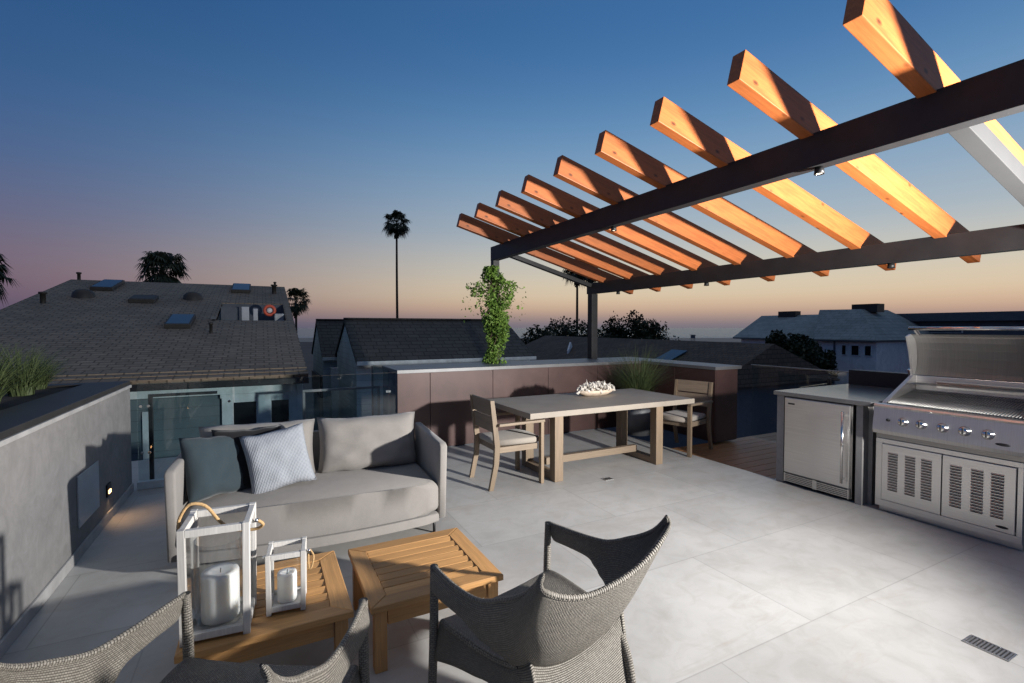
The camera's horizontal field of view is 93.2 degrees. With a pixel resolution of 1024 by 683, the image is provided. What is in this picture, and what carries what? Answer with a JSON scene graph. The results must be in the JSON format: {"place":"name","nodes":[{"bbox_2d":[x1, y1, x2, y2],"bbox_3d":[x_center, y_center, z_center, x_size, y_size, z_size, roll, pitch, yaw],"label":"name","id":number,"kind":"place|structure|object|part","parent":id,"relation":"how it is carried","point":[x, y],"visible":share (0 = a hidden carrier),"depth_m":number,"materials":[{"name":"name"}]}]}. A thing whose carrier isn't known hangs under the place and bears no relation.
{"place":"outdoors","nodes":[
{"label":"outdoors","id":0,"kind":"place"},
{"bbox_2d":[0,381,133,658],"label":"parapet wall","id":1,"kind":"structure","parent":0,"point":[66,487],"depth_m":2.96,"materials":[{"name":"paint"}]},
{"bbox_2d":[0,341,63,401],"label":"ornamental grass","id":2,"kind":"object","parent":1,"relation":"on","point":[3,378],"depth_m":3.20,"materials":[{"name":"green plant"}]},
{"bbox_2d":[0,356,75,389],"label":"ornamental grass","id":3,"kind":"object","parent":1,"relation":"on","point":[43,385],"depth_m":4.13,"materials":[{"name":"green plant"}]},
{"bbox_2d":[0,341,82,396],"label":"ornamental grass","id":4,"kind":"object","parent":1,"relation":"on","point":[21,391],"depth_m":3.71,"materials":[{"name":"green plant"}]},
{"bbox_2d":[0,272,308,460],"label":"shingled house","id":5,"kind":"structure","parent":0,"point":[147,337],"depth_m":8.36,"materials":[{"name":"grey"}]},
{"bbox_2d":[242,307,248,319],"bbox_3d":[-6.556,-0.593,11.905,0.160,0.520,0.066,-1,2,-27],"label":"cabinet","id":6,"kind":"object","parent":5,"relation":"on","point":[245,313],"visible":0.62,"depth_m":11.88,"materials":[{"name":"white"}]},
{"bbox_2d":[253,309,257,319],"bbox_3d":[-6.361,-0.576,12.007,0.100,0.480,0.066,-1,2,-27],"label":"cabinet","id":7,"kind":"object","parent":5,"relation":"on","point":[255,314],"visible":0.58,"depth_m":11.98,"materials":[{"name":"white"}]},
{"bbox_2d":[220,391,297,424],"bbox_3d":[-4.105,1.880,7.921,1.120,2.100,0.065,-1,2,-27],"label":"french window","id":8,"kind":"structure","parent":5,"relation":"in","point":[244,408],"depth_m":7.87,"materials":[{"name":"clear glass"}]},
{"bbox_2d":[263,305,275,315],"bbox_3d":[-5.949,-0.762,11.880,0.290,0.290,0.070,-1,2,-27],"label":"life ring","id":9,"kind":"object","parent":5,"relation":"hanging from","point":[269,311],"visible":0.99,"depth_m":11.86,"materials":[{"name":"orange plastic"}]},
{"bbox_2d":[274,314,283,320],"bbox_3d":[-5.716,-0.542,11.893,0.220,0.280,0.200,-1,2,-27],"label":"storage box","id":10,"kind":"object","parent":5,"relation":"on","point":[278,317],"visible":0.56,"depth_m":11.80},
{"bbox_2d":[311,319,343,429],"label":"gabled house","id":11,"kind":"structure","parent":0,"point":[326,337],"depth_m":16.99,"materials":[{"name":"pale siding"},{"name":"dark grey shingle"}]},
{"bbox_2d":[302,386,379,419],"bbox_3d":[-2.511,1.167,7.179,1.090,0.965,0.036,-1,2,-27],"label":"stair railing","id":12,"kind":"object","parent":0,"point":[338,389],"visible":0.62,"depth_m":7.14,"materials":[{"name":"metal"}]},
{"bbox_2d":[0,429,1023,682],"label":"terrace floor","id":13,"kind":"structure","parent":0,"point":[750,577],"depth_m":3.01,"materials":[{"name":"ceramic"}]},
{"bbox_2d":[148,391,216,479],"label":"metal gate","id":14,"kind":"structure","parent":13,"relation":"on","point":[151,437],"depth_m":4.74,"materials":[{"name":"glass"},{"name":"dark metal"}]},
{"bbox_2d":[0,591,369,682],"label":"wicker chair","id":15,"kind":"object","parent":13,"relation":"on","point":[106,662],"visible":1,"depth_m":1.53,"materials":[{"name":"grey wicker"}]},
{"bbox_2d":[137,373,373,489],"bbox_3d":[-2.482,0.894,5.206,2.500,1.019,0.060,-1,2,-27],"label":"glass railing","id":16,"kind":"object","parent":13,"relation":"on","point":[150,484],"visible":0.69,"depth_m":4.67,"materials":[{"name":"glass"}]},
{"bbox_2d":[174,551,353,663],"bbox_3d":[-1.129,1.329,2.257,0.650,0.314,0.649,-1,2,-27],"label":"coffee table","id":17,"kind":"object","parent":13,"relation":"on","point":[327,612],"visible":0.49,"depth_m":2.08,"materials":[{"name":"brown wood"}]},
{"bbox_2d":[176,502,264,647],"bbox_3d":[-1.207,0.916,2.019,0.316,0.523,0.248,-1,2,-22],"label":"lantern","id":18,"kind":"object","parent":17,"relation":"on","point":[224,607],"visible":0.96,"depth_m":1.96,"materials":[{"name":"white wood"}]},
{"bbox_2d":[262,536,314,616],"bbox_3d":[-0.997,1.042,2.164,0.213,0.262,0.159,-1,2,-21],"label":"lantern","id":19,"kind":"object","parent":17,"relation":"on","point":[288,594],"visible":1,"depth_m":2.12,"materials":[{"name":"white wood"}]},
{"bbox_2d":[164,412,446,576],"bbox_3d":[-1.454,1.036,3.644,1.770,0.824,0.937,-1,2,-24],"label":"sofa","id":20,"kind":"object","parent":13,"relation":"on","point":[377,475],"visible":0.59,"depth_m":3.48,"materials":[{"name":"beige fabric"}]},
{"bbox_2d":[179,436,245,502],"bbox_3d":[-2.055,0.855,3.349,0.191,0.447,0.430,-21,-12,21],"label":"throw pillow","id":21,"kind":"object","parent":20,"relation":"on","point":[212,467],"visible":0.94,"depth_m":3.24,"materials":[{"name":"teal fabric"}]},
{"bbox_2d":[211,425,280,487],"bbox_3d":[-1.922,0.849,3.530,0.460,0.452,0.154,1,-16,-38],"label":"cushion","id":22,"kind":"object","parent":20,"relation":"on","point":[235,435],"visible":0.19,"depth_m":3.46,"materials":[{"name":"beige fabric"}]},
{"bbox_2d":[239,422,316,493],"bbox_3d":[-1.698,0.855,3.522,0.430,0.444,0.180,-12,-11,-34],"label":"throw pillow","id":23,"kind":"object","parent":20,"relation":"on","point":[277,459],"visible":0.99,"depth_m":3.45,"materials":[{"name":"white fabric"}]},
{"bbox_2d":[371,365,390,414],"bbox_3d":[-1.755,0.856,6.435,0.060,1.030,1.000,-1,2,-27],"label":"glass screen","id":24,"kind":"object","parent":13,"relation":"on","point":[387,391],"visible":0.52,"depth_m":6.86,"materials":[{"name":"glass"}]},
{"bbox_2d":[348,528,502,673],"bbox_3d":[-0.480,1.321,2.570,0.650,0.314,0.649,-1,2,-27],"label":"coffee table","id":25,"kind":"object","parent":13,"relation":"on","point":[391,581],"visible":0.92,"depth_m":2.45,"materials":[{"name":"brown wood"}]},
{"bbox_2d":[469,394,544,491],"bbox_3d":[-0.066,0.981,4.936,0.598,0.861,0.594,-1,2,-27],"label":"dining chair","id":26,"kind":"object","parent":13,"relation":"on","point":[517,439],"visible":0.91,"depth_m":4.81,"materials":[{"name":"brown wood"}]},
{"bbox_2d":[428,515,670,682],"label":"wicker chair","id":27,"kind":"object","parent":13,"relation":"on","point":[547,625],"visible":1,"depth_m":1.75,"materials":[{"name":"grey wicker"}]},
{"bbox_2d":[382,357,741,446],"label":"bar wall","id":28,"kind":"structure","parent":13,"relation":"on","point":[435,398],"depth_m":6.62,"materials":[{"name":"brown metal"}]},
{"bbox_2d":[456,0,1023,359],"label":"pergola","id":29,"kind":"object","parent":28,"relation":"on","point":[965,114],"visible":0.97,"depth_m":3.86,"materials":[{"name":"brown wood"}]},
{"bbox_2d":[461,265,526,363],"bbox_3d":[-0.249,-0.389,7.171,0.942,1.463,1.019,-1,2,-27],"label":"climbing vine","id":30,"kind":"object","parent":29,"relation":"attached to","point":[497,326],"visible":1,"depth_m":7.10,"materials":[{"name":"green plant"}]},
{"bbox_2d":[489,388,694,481],"bbox_3d":[0.881,1.022,5.476,2.140,0.749,1.050,-1,2,-27],"label":"dining table","id":31,"kind":"object","parent":13,"relation":"on","point":[554,408],"visible":0.96,"depth_m":5.34,"materials":[{"name":"wood"}]},
{"bbox_2d":[576,379,614,395],"bbox_3d":[1.010,0.543,5.758,0.603,0.190,0.305,-1,2,-33],"label":"shell bowl","id":32,"kind":"object","parent":31,"relation":"on","point":[598,388],"visible":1,"depth_m":5.68,"materials":[{"name":"white ceramic"}]},
{"bbox_2d":[582,344,703,435],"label":"potted grass","id":33,"kind":"object","parent":13,"relation":"on","point":[638,422],"depth_m":6.92,"materials":[{"name":"plant"}]},
{"bbox_2d":[663,379,712,456],"bbox_3d":[2.175,0.946,6.177,0.598,0.861,0.594,-1,2,-40],"label":"dining chair","id":34,"kind":"object","parent":13,"relation":"on","point":[689,419],"visible":0.77,"depth_m":6.13,"materials":[{"name":"brown wood"}]},
{"bbox_2d":[671,432,776,478],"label":"deck","id":35,"kind":"structure","parent":13,"relation":"on","point":[756,454],"depth_m":6.14,"materials":[{"name":"brown wood"}]},
{"bbox_2d":[751,364,848,372],"bbox_3d":[3.628,0.841,6.209,0.024,1.013,1.260,-1,2,-27],"label":"glass railing","id":36,"kind":"object","parent":35,"relation":"on","point":[801,368],"visible":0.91,"depth_m":6.10,"materials":[{"name":"glass"}]},
{"bbox_2d":[805,378,831,386],"bbox_3d":[3.507,0.934,5.609,0.770,0.980,0.041,-1,2,-35],"label":"glass railing","id":37,"kind":"object","parent":35,"relation":"on","point":[829,381],"visible":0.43,"depth_m":5.80,"materials":[{"name":"black glass"}]},
{"bbox_2d":[774,369,1023,504],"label":"kitchen island","id":38,"kind":"structure","parent":13,"relation":"on","point":[864,391],"depth_m":4.62,"materials":[{"name":"stone"}]},
{"bbox_2d":[784,396,856,498],"bbox_3d":[3.086,0.972,4.672,0.656,0.835,0.620,-1,2,-27],"label":"outdoor fridge","id":39,"kind":"object","parent":38,"relation":"in","point":[820,445],"visible":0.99,"depth_m":4.50,"materials":[{"name":"metal"}]},
{"bbox_3d":[2.833,0.930,4.539,0.085,0.737,0.600,-1,2,-27],"label":"door","id":40,"kind":"part","parent":39,"relation":"part of","materials":[{"name":"metal"}]},
{"bbox_2d":[872,327,1023,550],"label":"gas grill","id":41,"kind":"object","parent":13,"relation":"on","point":[950,453],"visible":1,"depth_m":3.79,"materials":[{"name":"metal"}]},
{"bbox_2d":[881,443,941,514],"bbox_3d":[3.203,1.097,3.897,0.022,0.470,0.400,-1,2,-27],"label":"door","id":42,"kind":"structure","parent":41,"relation":"in","point":[910,477],"depth_m":3.88,"materials":[{"name":"metal"}]},
{"bbox_2d":[941,455,1016,534],"bbox_3d":[3.392,1.107,3.532,0.022,0.470,0.408,-1,2,-27],"label":"door","id":43,"kind":"structure","parent":41,"relation":"in","point":[983,494],"depth_m":3.52,"materials":[{"name":"metal"}]},
{"bbox_2d":[962,634,1017,661],"bbox_3d":[2.312,1.482,2.344,0.100,0.004,0.170,-1,2,-27],"label":"floor drain","id":44,"kind":"object","parent":13,"relation":"on","point":[991,648],"visible":1,"depth_m":2.34,"materials":[{"name":"metal"}]},
{"bbox_2d":[0,0,1023,327],"label":"sky","id":45,"kind":"structure","parent":0,"point":[253,142],"materials":[{"name":"blue"}]},
{"bbox_2d":[298,336,733,336],"bbox_3d":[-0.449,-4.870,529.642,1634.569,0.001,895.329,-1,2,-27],"label":"surf","id":46,"kind":"structure","parent":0,"point":[598,336],"depth_m":563.83,"materials":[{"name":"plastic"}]},
{"bbox_2d":[299,338,740,341],"bbox_3d":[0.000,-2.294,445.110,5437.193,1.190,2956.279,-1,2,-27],"label":"beach","id":47,"kind":"structure","parent":0,"point":[681,339],"depth_m":401.01,"materials":[{"name":"beige sand"}]},
{"bbox_2d":[300,342,740,430],"bbox_3d":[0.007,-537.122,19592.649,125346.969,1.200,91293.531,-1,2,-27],"label":"ground","id":48,"kind":"structure","parent":0,"point":[306,347],"depth_m":84.82,"materials":[{"name":"grey"}]},
{"bbox_2d":[0,254,24,306],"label":"palm tree","id":49,"kind":"object","parent":48,"relation":"on","point":[3,267],"visible":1,"depth_m":32.76,"materials":[{"name":"green plant"}]},
{"bbox_2d":[135,251,190,282],"bbox_3d":[-26.605,0.772,37.078,3.821,15.496,3.978,-1,2,-27],"label":"palm tree","id":50,"kind":"object","parent":48,"relation":"on","point":[158,262],"visible":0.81,"depth_m":36.30,"materials":[{"name":"green plant"}]},
{"bbox_2d":[286,288,311,330],"bbox_3d":[-16.212,2.229,36.737,2.462,12.595,1.961,1,2,28],"label":"palm tree","id":51,"kind":"object","parent":48,"relation":"on","point":[300,306],"visible":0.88,"depth_m":36.22,"materials":[{"name":"green plant"}]},
{"bbox_2d":[330,367,338,417],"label":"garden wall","id":52,"kind":"structure","parent":48,"relation":"on","point":[334,394],"depth_m":15.76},
{"bbox_2d":[382,210,410,317],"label":"palm tree","id":53,"kind":"object","parent":48,"relation":"on","point":[390,229],"visible":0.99,"depth_m":59.70,"materials":[{"name":"green plant"}]},
{"bbox_2d":[335,318,535,417],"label":"gabled house","id":54,"kind":"structure","parent":48,"relation":"on","point":[363,345],"depth_m":14.09,"materials":[{"name":"grey"}]},
{"bbox_2d":[521,324,556,344],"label":"leafy tree","id":55,"kind":"object","parent":48,"relation":"on","point":[533,335],"visible":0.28,"depth_m":51.99,"materials":[{"name":"green plant"}]},
{"bbox_2d":[546,316,587,336],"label":"leafy tree","id":56,"kind":"object","parent":48,"relation":"on","point":[566,329],"visible":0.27,"depth_m":54.68,"materials":[{"name":"green plant"}]},
{"bbox_2d":[562,259,588,335],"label":"palm tree","id":57,"kind":"object","parent":48,"relation":"on","point":[573,274],"visible":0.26,"depth_m":60.22,"materials":[{"name":"green plant"}]},
{"bbox_2d":[584,326,618,337],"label":"leafy tree","id":58,"kind":"object","parent":48,"relation":"on","point":[604,335],"visible":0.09,"depth_m":61.26,"materials":[{"name":"green plant"}]},
{"bbox_2d":[601,310,652,338],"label":"leafy tree","id":59,"kind":"object","parent":48,"relation":"on","point":[634,332],"visible":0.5,"depth_m":62.30,"materials":[{"name":"green plant"}]},
{"bbox_2d":[642,318,678,339],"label":"leafy tree","id":60,"kind":"object","parent":48,"relation":"on","point":[654,329],"visible":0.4,"depth_m":65.09,"materials":[{"name":"green plant"}]},
{"bbox_2d":[765,329,838,382],"bbox_3d":[15.600,4.062,26.509,4.156,9.510,3.492,-1,2,-27],"label":"leafy tree","id":61,"kind":"object","parent":48,"relation":"on","point":[811,351],"visible":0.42,"depth_m":25.63,"materials":[{"name":"green plant"}]},
{"bbox_2d":[297,328,744,337],"bbox_3d":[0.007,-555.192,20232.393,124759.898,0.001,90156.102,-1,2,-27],"label":"sea","id":62,"kind":"structure","parent":0,"point":[719,332],"depth_m":1066.14,"materials":[{"name":"liquid"}]},
{"bbox_2d":[579,265,596,284],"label":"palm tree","id":63,"kind":"object","parent":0,"point":[589,280],"visible":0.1,"depth_m":62.80,"materials":[{"name":"green plant"}]},
{"bbox_2d":[526,336,839,447],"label":"house","id":64,"kind":"structure","parent":0,"point":[757,386],"depth_m":21.76,"materials":[{"name":"grey"}]},
{"bbox_2d":[733,304,932,384],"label":"teal roofed house","id":65,"kind":"structure","parent":0,"point":[872,337],"depth_m":28.06,"materials":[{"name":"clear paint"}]},
{"bbox_2d":[841,344,846,354],"bbox_3d":[18.801,0.475,27.407,0.063,0.620,0.280,-1,2,-27],"label":"window","id":66,"kind":"structure","parent":65,"relation":"in","point":[843,346],"depth_m":27.38,"materials":[{"name":"black glass"}]},
{"bbox_2d":[851,345,859,355],"bbox_3d":[19.070,0.489,26.888,0.063,0.620,0.450,-1,2,-27],"label":"window","id":67,"kind":"structure","parent":65,"relation":"in","point":[855,349],"depth_m":26.85,"materials":[{"name":"black glass"}]},
{"bbox_2d":[864,345,871,356],"bbox_3d":[19.363,0.505,26.319,0.063,0.620,0.370,-1,2,-27],"label":"window","id":68,"kind":"structure","parent":65,"relation":"in","point":[867,348],"depth_m":26.28,"materials":[{"name":"black glass"}]},
{"bbox_2d":[897,311,1023,334],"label":"flat roofed house","id":69,"kind":"structure","parent":0,"point":[989,319],"depth_m":27.52,"materials":[{"name":"grey"}]},
{"bbox_2d":[927,330,962,332],"bbox_3d":[25.459,-0.687,29.056,0.088,0.350,2.500,-1,2,-27],"label":"window","id":70,"kind":"structure","parent":69,"relation":"in","point":[931,331],"depth_m":28.75,"materials":[{"name":"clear glass"}]}
]}

